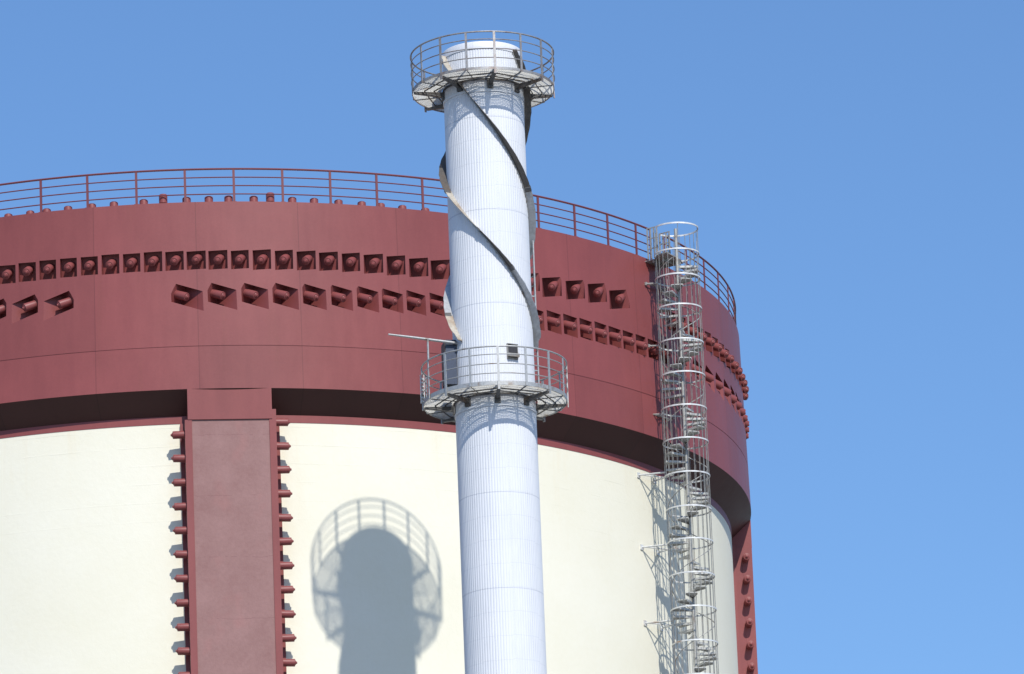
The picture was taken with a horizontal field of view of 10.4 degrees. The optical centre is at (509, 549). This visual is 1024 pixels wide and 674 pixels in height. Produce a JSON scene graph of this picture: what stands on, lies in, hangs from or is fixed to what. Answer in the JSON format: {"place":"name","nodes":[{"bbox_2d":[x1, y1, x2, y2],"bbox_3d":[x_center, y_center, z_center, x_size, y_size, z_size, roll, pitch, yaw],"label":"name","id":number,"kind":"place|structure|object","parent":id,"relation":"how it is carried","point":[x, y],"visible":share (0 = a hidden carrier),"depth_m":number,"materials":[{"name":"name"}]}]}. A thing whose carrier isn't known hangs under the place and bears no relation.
{"place":"outdoors","nodes":[
{"label":"outdoors","id":0,"kind":"place"},
{"bbox_2d":[0,0,1023,673],"label":"sky","id":1,"kind":"structure","parent":0,"point":[851,171],"materials":[{"name":"blue"}]},
{"label":"ground","id":2,"kind":"structure","parent":0,"visible":0},
{"bbox_2d":[0,168,757,673],"bbox_3d":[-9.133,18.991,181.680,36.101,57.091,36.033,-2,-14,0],"label":"containment building","id":3,"kind":"structure","parent":2,"relation":"on","point":[228,444],"depth_m":170.24,"materials":[{"name":"red paint"}]},
{"bbox_2d":[388,30,568,673],"bbox_3d":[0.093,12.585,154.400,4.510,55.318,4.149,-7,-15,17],"label":"chimney","id":4,"kind":"object","parent":2,"relation":"on","point":[489,97],"visible":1,"depth_m":158.18,"materials":[{"name":"metal"}]},
{"bbox_2d":[637,222,718,673],"bbox_3d":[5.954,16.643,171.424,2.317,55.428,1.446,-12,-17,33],"label":"spiral staircase","id":5,"kind":"structure","parent":2,"relation":"on","point":[663,260],"depth_m":176.14,"materials":[{"name":"metal"}]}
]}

